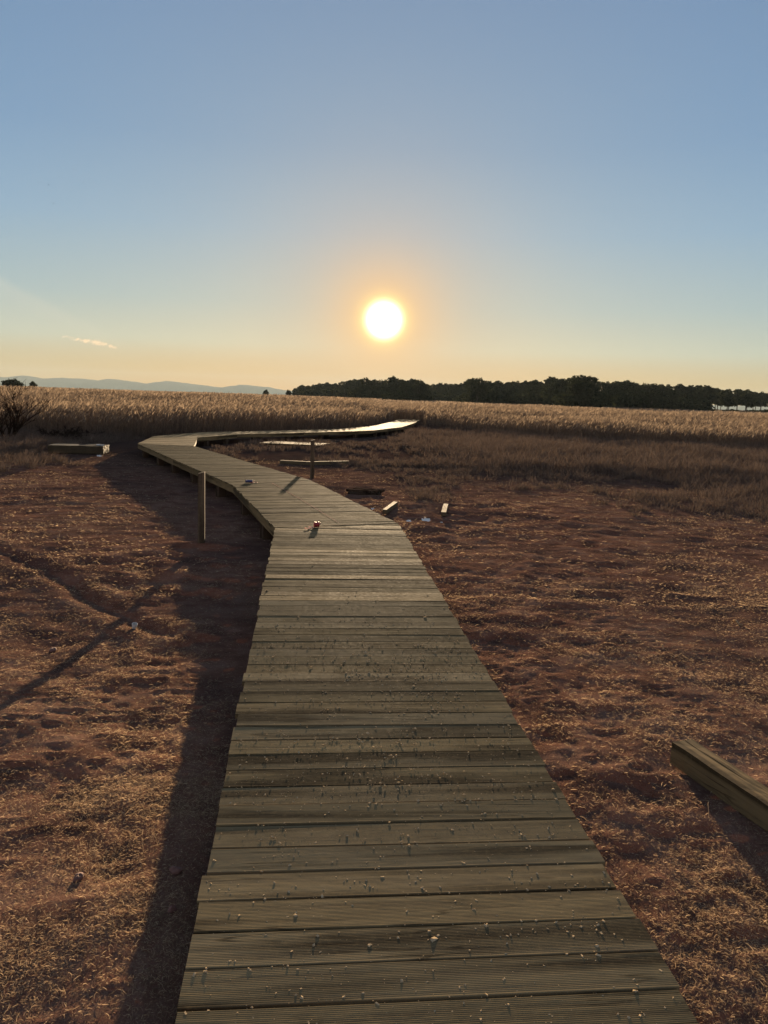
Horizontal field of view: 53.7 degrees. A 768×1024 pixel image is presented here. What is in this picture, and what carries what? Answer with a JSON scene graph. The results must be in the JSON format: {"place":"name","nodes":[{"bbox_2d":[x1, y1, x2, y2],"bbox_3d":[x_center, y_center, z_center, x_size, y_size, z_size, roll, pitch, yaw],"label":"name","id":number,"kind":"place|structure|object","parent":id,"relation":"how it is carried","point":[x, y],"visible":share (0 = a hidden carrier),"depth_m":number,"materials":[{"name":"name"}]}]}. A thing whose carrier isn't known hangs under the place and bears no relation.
{"place":"outdoors","nodes":[
{"label":"outdoors","id":0,"kind":"place"},
{"bbox_2d":[0,386,767,1023],"bbox_3d":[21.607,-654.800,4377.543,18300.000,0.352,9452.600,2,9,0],"label":"ground","id":1,"kind":"structure","parent":0,"point":[610,526],"depth_m":5.70,"materials":[{"name":"red soil"}]},
{"bbox_2d":[0,384,25,427],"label":"bare shrub","id":2,"kind":"object","parent":1,"relation":"on","point":[2,420],"visible":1,"depth_m":26.36,"materials":[{"name":"brown plant"}]},
{"bbox_2d":[1,378,25,386],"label":"round tree","id":3,"kind":"object","parent":1,"relation":"on","point":[15,382],"visible":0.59,"depth_m":215.63,"materials":[{"name":"green plant"}]},
{"bbox_2d":[0,379,48,437],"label":"bare shrub","id":4,"kind":"object","parent":1,"relation":"on","point":[16,427],"visible":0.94,"depth_m":27.23,"materials":[{"name":"brown plant"}]},
{"bbox_2d":[36,426,87,439],"bbox_3d":[-12.097,-2.861,28.181,2.155,1.114,1.988,-2,9,-25],"label":"shrub","id":5,"kind":"object","parent":1,"relation":"on","point":[66,433],"visible":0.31,"depth_m":27.98,"materials":[{"name":"brown plant"}]},
{"bbox_2d":[48,451,103,453],"bbox_3d":[-9.420,-1.823,23.244,1.622,0.045,0.127,1,9,-8],"label":"timber plank","id":6,"kind":"object","parent":1,"relation":"on","point":[79,452],"visible":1,"depth_m":23.21,"materials":[{"name":"brown wood"}]},
{"bbox_2d":[48,450,103,451],"bbox_3d":[-9.422,-1.870,23.237,1.622,0.045,0.127,1,9,-8],"label":"timber plank","id":7,"kind":"object","parent":6,"relation":"on","point":[75,451],"visible":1,"depth_m":23.18,"materials":[{"name":"brown wood"}]},
{"bbox_2d":[48,448,104,450],"bbox_3d":[-9.410,-1.916,23.232,1.622,0.045,0.127,1,9,-8],"label":"timber plank","id":8,"kind":"object","parent":7,"relation":"on","point":[76,449],"visible":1,"depth_m":23.17,"materials":[{"name":"brown wood"}]},
{"bbox_2d":[48,447,103,448],"bbox_3d":[-9.424,-1.963,23.222,1.622,0.045,0.127,1,9,-8],"label":"timber plank","id":9,"kind":"object","parent":8,"relation":"on","point":[76,447],"visible":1,"depth_m":23.17,"materials":[{"name":"brown wood"}]},
{"bbox_2d":[48,445,103,447],"bbox_3d":[-9.416,-2.009,23.216,1.622,0.045,0.127,1,9,-8],"label":"timber plank","id":10,"kind":"object","parent":9,"relation":"on","point":[75,446],"visible":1,"depth_m":23.16,"materials":[{"name":"brown wood"}]},
{"bbox_2d":[73,872,83,882],"bbox_3d":[-1.182,1.419,2.938,0.033,0.038,0.053,2,9,0],"label":"stone","id":11,"kind":"object","parent":1,"relation":"on","point":[79,876],"visible":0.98,"depth_m":2.93,"materials":[{"name":"grey stone"}]},
{"bbox_2d":[167,904,176,913],"bbox_3d":[-0.773,1.446,2.766,0.037,0.030,0.036,-1,9,-21],"label":"stone","id":12,"kind":"object","parent":1,"relation":"on","point":[172,908],"visible":1,"depth_m":2.76,"materials":[{"name":"grey stone"}]},
{"bbox_2d":[169,866,181,875],"bbox_3d":[-0.823,1.422,2.998,0.052,0.042,0.041,5,9,21],"label":"stone","id":13,"kind":"object","parent":1,"relation":"on","point":[175,870],"visible":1,"depth_m":2.99,"materials":[{"name":"grey stone"}]},
{"bbox_2d":[198,472,204,542],"bbox_3d":[-2.393,0.073,9.950,0.090,1.206,0.088,1,9,-8],"label":"wooden post","id":14,"kind":"object","parent":1,"relation":"on","point":[201,507],"visible":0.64,"depth_m":9.89,"materials":[{"name":"brown wood"}]},
{"bbox_2d":[260,441,327,446],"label":"deck panel","id":15,"kind":"structure","parent":1,"relation":"on","point":[268,443],"depth_m":29.27,"materials":[{"name":"brown wood"}]},
{"bbox_2d":[280,460,309,464],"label":"timber beam","id":16,"kind":"structure","parent":1,"relation":"on","point":[292,462],"depth_m":22.13,"materials":[{"name":"brown wood"}]},
{"bbox_2d":[292,389,317,395],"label":"bush","id":17,"kind":"object","parent":1,"relation":"on","point":[310,392],"visible":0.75,"depth_m":357.25,"materials":[{"name":"green plant"}]},
{"bbox_2d":[310,440,314,477],"bbox_3d":[-1.755,-1.169,18.572,0.099,1.203,0.098,1,9,-8],"label":"wooden post","id":18,"kind":"object","parent":1,"relation":"on","point":[312,453],"visible":0.68,"depth_m":18.51,"materials":[{"name":"brown wood"}]},
{"bbox_2d":[304,389,326,396],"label":"bush","id":19,"kind":"object","parent":1,"relation":"on","point":[318,393],"visible":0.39,"depth_m":365.86,"materials":[{"name":"green plant"}]},
{"bbox_2d":[314,383,325,389],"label":"pine tree","id":20,"kind":"object","parent":1,"relation":"on","point":[319,385],"visible":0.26,"depth_m":423.20,"materials":[{"name":"green plant"}]},
{"bbox_2d":[305,461,348,464],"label":"timber beam","id":21,"kind":"structure","parent":1,"relation":"on","point":[324,462],"depth_m":22.33,"materials":[{"name":"brown wood"}]},
{"bbox_2d":[320,388,341,396],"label":"bush","id":22,"kind":"object","parent":1,"relation":"on","point":[332,392],"visible":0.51,"depth_m":359.18,"materials":[{"name":"green plant"}]},
{"bbox_2d":[335,388,356,396],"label":"bush","id":23,"kind":"object","parent":1,"relation":"on","point":[343,394],"visible":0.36,"depth_m":330.88,"materials":[{"name":"green plant"}]},
{"bbox_2d":[342,380,353,388],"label":"pine tree","id":24,"kind":"object","parent":1,"relation":"on","point":[348,382],"visible":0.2,"depth_m":390.61,"materials":[{"name":"green plant"}]},
{"bbox_2d":[342,384,356,391],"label":"pine tree","id":25,"kind":"object","parent":1,"relation":"on","point":[351,386],"visible":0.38,"depth_m":375.27,"materials":[{"name":"green plant"}]},
{"bbox_2d":[348,390,369,397],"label":"bush","id":26,"kind":"object","parent":1,"relation":"on","point":[354,393],"visible":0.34,"depth_m":297.33,"materials":[{"name":"green plant"}]},
{"bbox_2d":[358,384,367,394],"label":"pine tree","id":27,"kind":"object","parent":1,"relation":"on","point":[362,388],"visible":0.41,"depth_m":298.59,"materials":[{"name":"green plant"}]},
{"bbox_2d":[348,492,379,494],"bbox_3d":[-0.416,-0.382,15.850,0.666,0.049,0.164,3,11,10],"label":"short board","id":28,"kind":"object","parent":1,"relation":"on","point":[358,493],"visible":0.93,"depth_m":15.78,"materials":[{"name":"brown wood"}]},
{"bbox_2d":[346,488,378,493],"bbox_3d":[-0.454,-0.444,15.891,0.663,0.050,0.164,4,11,16],"label":"short board","id":29,"kind":"object","parent":28,"relation":"on","point":[361,490],"visible":1,"depth_m":15.83,"materials":[{"name":"brown wood"}]},
{"bbox_2d":[353,487,384,492],"bbox_3d":[-0.325,-0.469,16.089,0.662,0.051,0.163,5,12,22],"label":"short board","id":30,"kind":"object","parent":29,"relation":"on","point":[381,490],"visible":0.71,"depth_m":16.03,"materials":[{"name":"brown wood"}]},
{"bbox_2d":[357,378,374,390],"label":"pine tree","id":31,"kind":"object","parent":1,"relation":"on","point":[367,382],"visible":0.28,"depth_m":318.32,"materials":[{"name":"green plant"}]},
{"bbox_2d":[358,388,386,399],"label":"bush","id":32,"kind":"object","parent":1,"relation":"on","point":[377,393],"visible":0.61,"depth_m":284.28,"materials":[{"name":"green plant"}]},
{"bbox_2d":[370,385,382,396],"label":"pine tree","id":33,"kind":"object","parent":1,"relation":"on","point":[376,387],"visible":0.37,"depth_m":287.11,"materials":[{"name":"green plant"}]},
{"bbox_2d":[0,385,767,445],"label":"reeds","id":34,"kind":"object","parent":1,"relation":"on","point":[103,408],"visible":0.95,"depth_m":46.79,"materials":[{"name":"beige plant"}]},
{"bbox_2d":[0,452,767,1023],"bbox_3d":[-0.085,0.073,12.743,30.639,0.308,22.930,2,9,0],"label":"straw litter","id":35,"kind":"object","parent":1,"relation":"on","point":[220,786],"visible":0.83,"depth_m":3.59,"materials":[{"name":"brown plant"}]},
{"bbox_2d":[380,383,391,392],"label":"pine tree","id":36,"kind":"object","parent":1,"relation":"on","point":[385,387],"visible":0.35,"depth_m":293.75,"materials":[{"name":"green plant"}]},
{"bbox_2d":[382,502,397,513],"bbox_3d":[0.112,-0.081,13.715,0.079,0.079,1.085,4,9,11],"label":"timber offcut","id":37,"kind":"object","parent":1,"relation":"on","point":[389,507],"visible":1,"depth_m":13.55,"materials":[{"name":"brown wood"}]},
{"bbox_2d":[386,384,398,393],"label":"pine tree","id":38,"kind":"object","parent":1,"relation":"on","point":[394,389],"visible":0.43,"depth_m":294.19,"materials":[{"name":"green plant"}]},
{"bbox_2d":[387,376,398,385],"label":"pine tree","id":39,"kind":"object","parent":1,"relation":"on","point":[393,380],"visible":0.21,"depth_m":309.66,"materials":[{"name":"green plant"}]},
{"bbox_2d":[381,390,415,401],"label":"bush","id":40,"kind":"object","parent":1,"relation":"on","point":[399,395],"visible":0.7,"depth_m":242.53,"materials":[{"name":"green plant"}]},
{"bbox_2d":[394,379,406,390],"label":"pine tree","id":41,"kind":"object","parent":1,"relation":"on","point":[399,383],"visible":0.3,"depth_m":297.10,"materials":[{"name":"green plant"}]},
{"bbox_2d":[399,383,408,397],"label":"pine tree","id":42,"kind":"object","parent":1,"relation":"on","point":[404,387],"visible":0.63,"depth_m":261.47,"materials":[{"name":"green plant"}]},
{"bbox_2d":[138,419,698,1023],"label":"boardwalk","id":43,"kind":"structure","parent":1,"relation":"on","point":[372,557],"depth_m":2.93,"materials":[{"name":"brown wood"}]},
{"bbox_2d":[305,522,320,528],"bbox_3d":[-0.909,0.165,9.555,0.089,0.072,0.262,10,12,43],"label":"string reel","id":44,"kind":"object","parent":43,"relation":"on","point":[316,524],"visible":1,"depth_m":9.59,"materials":[{"name":"red plastic"}]},
{"bbox_2d":[184,541,673,1023],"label":"soil crumbs","id":45,"kind":"object","parent":43,"relation":"on","point":[434,938],"visible":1,"depth_m":3.19,"materials":[{"name":"brown soil"}]},
{"bbox_2d":[410,382,428,400],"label":"pine tree","id":46,"kind":"object","parent":1,"relation":"on","point":[419,393],"visible":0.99,"depth_m":267.12,"materials":[{"name":"green plant"}]},
{"bbox_2d":[408,389,433,401],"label":"bush","id":47,"kind":"object","parent":1,"relation":"on","point":[428,395],"visible":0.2,"depth_m":273.47,"materials":[{"name":"green plant"}]},
{"bbox_2d":[425,390,442,400],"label":"bush","id":48,"kind":"object","parent":1,"relation":"on","point":[433,393],"visible":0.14,"depth_m":334.62,"materials":[{"name":"green plant"}]},
{"bbox_2d":[441,504,447,515],"bbox_3d":[1.098,-0.043,13.724,0.089,0.074,1.102,3,9,7],"label":"timber offcut","id":49,"kind":"object","parent":1,"relation":"on","point":[444,510],"visible":1,"depth_m":13.49,"materials":[{"name":"brown wood"}]},
{"bbox_2d":[437,392,452,400],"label":"bush","id":50,"kind":"object","parent":1,"relation":"on","point":[443,397],"visible":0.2,"depth_m":332.77,"materials":[{"name":"green plant"}]},
{"bbox_2d":[440,388,450,393],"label":"pine tree","id":51,"kind":"object","parent":1,"relation":"on","point":[444,390],"visible":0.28,"depth_m":371.23,"materials":[{"name":"green plant"}]},
{"bbox_2d":[444,392,462,402],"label":"bush","id":52,"kind":"object","parent":1,"relation":"on","point":[452,395],"visible":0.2,"depth_m":327.00,"materials":[{"name":"green plant"}]},
{"bbox_2d":[447,388,459,393],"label":"pine tree","id":53,"kind":"object","parent":1,"relation":"on","point":[455,390],"visible":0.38,"depth_m":341.57,"materials":[{"name":"green plant"}]},
{"bbox_2d":[450,383,461,389],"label":"pine tree","id":54,"kind":"object","parent":1,"relation":"on","point":[456,386],"visible":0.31,"depth_m":370.60,"materials":[{"name":"green plant"}]},
{"bbox_2d":[452,393,465,401],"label":"bush","id":55,"kind":"object","parent":1,"relation":"on","point":[457,399],"visible":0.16,"depth_m":274.99,"materials":[{"name":"green plant"}]},
{"bbox_2d":[467,381,486,401],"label":"pine tree","id":56,"kind":"object","parent":1,"relation":"on","point":[476,390],"visible":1,"depth_m":235.61,"materials":[{"name":"green plant"}]},
{"bbox_2d":[466,377,489,392],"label":"pine tree","id":57,"kind":"object","parent":1,"relation":"on","point":[471,382],"visible":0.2,"depth_m":252.34,"materials":[{"name":"green plant"}]},
{"bbox_2d":[458,389,503,403],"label":"bush","id":58,"kind":"object","parent":1,"relation":"on","point":[490,396],"visible":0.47,"depth_m":251.92,"materials":[{"name":"green plant"}]},
{"bbox_2d":[486,381,496,391],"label":"pine tree","id":59,"kind":"object","parent":1,"relation":"on","point":[492,385],"visible":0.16,"depth_m":292.46,"materials":[{"name":"green plant"}]},
{"bbox_2d":[494,380,504,392],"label":"pine tree","id":60,"kind":"object","parent":1,"relation":"on","point":[499,383],"visible":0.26,"depth_m":309.64,"materials":[{"name":"green plant"}]},
{"bbox_2d":[488,392,519,403],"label":"bush","id":61,"kind":"object","parent":1,"relation":"on","point":[508,395],"visible":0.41,"depth_m":261.99,"materials":[{"name":"green plant"}]},
{"bbox_2d":[501,385,517,393],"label":"pine tree","id":62,"kind":"object","parent":1,"relation":"on","point":[509,389],"visible":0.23,"depth_m":305.25,"materials":[{"name":"green plant"}]},
{"bbox_2d":[514,380,532,393],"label":"pine tree","id":63,"kind":"object","parent":1,"relation":"on","point":[525,384],"visible":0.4,"depth_m":297.69,"materials":[{"name":"green plant"}]},
{"bbox_2d":[505,391,550,404],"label":"bush","id":64,"kind":"object","parent":1,"relation":"on","point":[522,400],"visible":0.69,"depth_m":239.63,"materials":[{"name":"green plant"}]},
{"bbox_2d":[526,385,540,396],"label":"pine tree","id":65,"kind":"object","parent":1,"relation":"on","point":[534,388],"visible":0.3,"depth_m":272.72,"materials":[{"name":"green plant"}]},
{"bbox_2d":[528,379,543,386],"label":"pine tree","id":66,"kind":"object","parent":1,"relation":"on","point":[536,383],"visible":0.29,"depth_m":305.88,"materials":[{"name":"green plant"}]},
{"bbox_2d":[527,393,547,405],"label":"bush","id":67,"kind":"object","parent":1,"relation":"on","point":[537,401],"visible":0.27,"depth_m":237.97,"materials":[{"name":"green plant"}]},
{"bbox_2d":[538,376,557,395],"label":"pine tree","id":68,"kind":"object","parent":1,"relation":"on","point":[550,380],"visible":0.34,"depth_m":267.38,"materials":[{"name":"green plant"}]},
{"bbox_2d":[541,389,568,405],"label":"bush","id":69,"kind":"object","parent":1,"relation":"on","point":[549,395],"visible":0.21,"depth_m":219.23,"materials":[{"name":"green plant"}]},
{"bbox_2d":[545,378,567,398],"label":"pine tree","id":70,"kind":"object","parent":1,"relation":"on","point":[562,383],"visible":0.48,"depth_m":231.43,"materials":[{"name":"green plant"}]},
{"bbox_2d":[552,388,564,403],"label":"pine tree","id":71,"kind":"object","parent":1,"relation":"on","point":[559,391],"visible":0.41,"depth_m":220.77,"materials":[{"name":"green plant"}]},
{"bbox_2d":[563,375,579,392],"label":"pine tree","id":72,"kind":"object","parent":1,"relation":"on","point":[568,379],"visible":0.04,"depth_m":229.12,"materials":[{"name":"green plant"}]},
{"bbox_2d":[563,380,595,406],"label":"pine tree","id":73,"kind":"object","parent":1,"relation":"on","point":[577,388],"visible":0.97,"depth_m":182.51,"materials":[{"name":"green plant"}]},
{"bbox_2d":[552,392,607,407],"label":"bush","id":74,"kind":"object","parent":1,"relation":"on","point":[593,402],"visible":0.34,"depth_m":185.85,"materials":[{"name":"green plant"}]},
{"bbox_2d":[567,375,600,396],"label":"pine tree","id":75,"kind":"object","parent":1,"relation":"on","point":[592,384],"visible":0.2,"depth_m":204.77,"materials":[{"name":"green plant"}]},
{"bbox_2d":[594,392,616,406],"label":"bush","id":76,"kind":"object","parent":1,"relation":"on","point":[607,399],"visible":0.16,"depth_m":208.42,"materials":[{"name":"green plant"}]},
{"bbox_2d":[598,381,613,393],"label":"pine tree","id":77,"kind":"object","parent":1,"relation":"on","point":[606,385],"visible":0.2,"depth_m":272.11,"materials":[{"name":"green plant"}]},
{"bbox_2d":[601,389,615,406],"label":"pine tree","id":78,"kind":"object","parent":1,"relation":"on","point":[607,392],"visible":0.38,"depth_m":241.85,"materials":[{"name":"green plant"}]},
{"bbox_2d":[609,381,619,387],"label":"pine tree","id":79,"kind":"object","parent":1,"relation":"on","point":[614,385],"visible":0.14,"depth_m":292.96,"materials":[{"name":"green plant"}]},
{"bbox_2d":[612,380,637,395],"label":"pine tree","id":80,"kind":"object","parent":1,"relation":"on","point":[627,385],"visible":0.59,"depth_m":262.77,"materials":[{"name":"green plant"}]},
{"bbox_2d":[607,391,649,409],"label":"bush","id":81,"kind":"object","parent":1,"relation":"on","point":[632,400],"visible":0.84,"depth_m":222.76,"materials":[{"name":"green plant"}]},
{"bbox_2d":[632,388,642,399],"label":"pine tree","id":82,"kind":"object","parent":1,"relation":"on","point":[638,391],"visible":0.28,"depth_m":262.43,"materials":[{"name":"green plant"}]},
{"bbox_2d":[641,391,660,409],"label":"pine tree","id":83,"kind":"object","parent":1,"relation":"on","point":[650,397],"visible":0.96,"depth_m":224.52,"materials":[{"name":"green plant"}]},
{"bbox_2d":[640,383,664,397],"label":"pine tree","id":84,"kind":"object","parent":1,"relation":"on","point":[657,389],"visible":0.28,"depth_m":247.18,"materials":[{"name":"green plant"}]},
{"bbox_2d":[641,395,684,409],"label":"bush","id":85,"kind":"object","parent":1,"relation":"on","point":[663,397],"visible":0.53,"depth_m":240.62,"materials":[{"name":"green plant"}]},
{"bbox_2d":[660,384,674,389],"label":"pine tree","id":86,"kind":"object","parent":1,"relation":"on","point":[667,386],"visible":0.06,"depth_m":258.56,"materials":[{"name":"green plant"}]},
{"bbox_2d":[662,388,679,399],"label":"pine tree","id":87,"kind":"object","parent":1,"relation":"on","point":[673,394],"visible":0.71,"depth_m":242.22,"materials":[{"name":"green plant"}]},
{"bbox_2d":[658,396,699,409],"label":"bush","id":88,"kind":"object","parent":1,"relation":"on","point":[687,401],"visible":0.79,"depth_m":240.49,"materials":[{"name":"green plant"}]},
{"bbox_2d":[673,384,687,399],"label":"pine tree","id":89,"kind":"object","parent":1,"relation":"on","point":[681,389],"visible":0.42,"depth_m":283.02,"materials":[{"name":"green plant"}]},
{"bbox_2d":[683,385,695,398],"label":"pine tree","id":90,"kind":"object","parent":1,"relation":"on","point":[690,389],"visible":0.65,"depth_m":282.95,"materials":[{"name":"green plant"}]},
{"bbox_2d":[675,396,715,410],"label":"bush","id":91,"kind":"object","parent":1,"relation":"on","point":[705,403],"visible":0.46,"depth_m":253.77,"materials":[{"name":"green plant"}]},
{"bbox_2d":[693,387,709,400],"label":"pine tree","id":92,"kind":"object","parent":1,"relation":"on","point":[700,393],"visible":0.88,"depth_m":257.86,"materials":[{"name":"green plant"}]},
{"bbox_2d":[701,385,717,401],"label":"pine tree","id":93,"kind":"object","parent":1,"relation":"on","point":[710,390],"visible":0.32,"depth_m":269.70,"materials":[{"name":"green plant"}]},
{"bbox_2d":[711,392,722,409],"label":"pine tree","id":94,"kind":"object","parent":1,"relation":"on","point":[717,402],"visible":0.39,"depth_m":312.64,"materials":[{"name":"green plant"}]},
{"bbox_2d":[670,739,767,831],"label":"timber beam","id":95,"kind":"structure","parent":1,"relation":"on","point":[738,790],"depth_m":3.85,"materials":[{"name":"brown wood"}]},
{"bbox_2d":[718,389,739,408],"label":"pine tree","id":96,"kind":"object","parent":1,"relation":"on","point":[722,392],"visible":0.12,"depth_m":293.14,"materials":[{"name":"green plant"}]},
{"bbox_2d":[721,392,737,410],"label":"pine tree","id":97,"kind":"object","parent":1,"relation":"on","point":[727,399],"visible":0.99,"depth_m":269.47,"materials":[{"name":"green plant"}]},
{"bbox_2d":[733,389,745,409],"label":"pine tree","id":98,"kind":"object","parent":1,"relation":"on","point":[735,391],"visible":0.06,"depth_m":301.13,"materials":[{"name":"green plant"}]},
{"bbox_2d":[736,389,757,410],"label":"pine tree","id":99,"kind":"object","parent":1,"relation":"on","point":[738,396],"visible":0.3,"depth_m":278.73,"materials":[{"name":"green plant"}]},
{"bbox_2d":[737,392,757,411],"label":"pine tree","id":100,"kind":"object","parent":1,"relation":"on","point":[747,399],"visible":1,"depth_m":256.40,"materials":[{"name":"green plant"}]},
{"bbox_2d":[753,393,767,409],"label":"pine tree","id":101,"kind":"object","parent":1,"relation":"on","point":[760,401],"visible":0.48,"depth_m":340.45,"materials":[{"name":"green plant"}]},
{"bbox_2d":[0,418,767,521],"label":"dry grass","id":102,"kind":"structure","parent":0,"point":[732,462],"depth_m":23.72,"materials":[{"name":"brown plant"}]},
{"bbox_2d":[0,376,767,409],"bbox_3d":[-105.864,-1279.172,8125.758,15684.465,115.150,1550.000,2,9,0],"label":"hills","id":103,"kind":"structure","parent":0,"point":[112,384],"depth_m":7670.76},
{"bbox_2d":[0,0,767,405],"label":"sky","id":104,"kind":"structure","parent":0,"point":[277,194],"materials":[{"name":"blue"}]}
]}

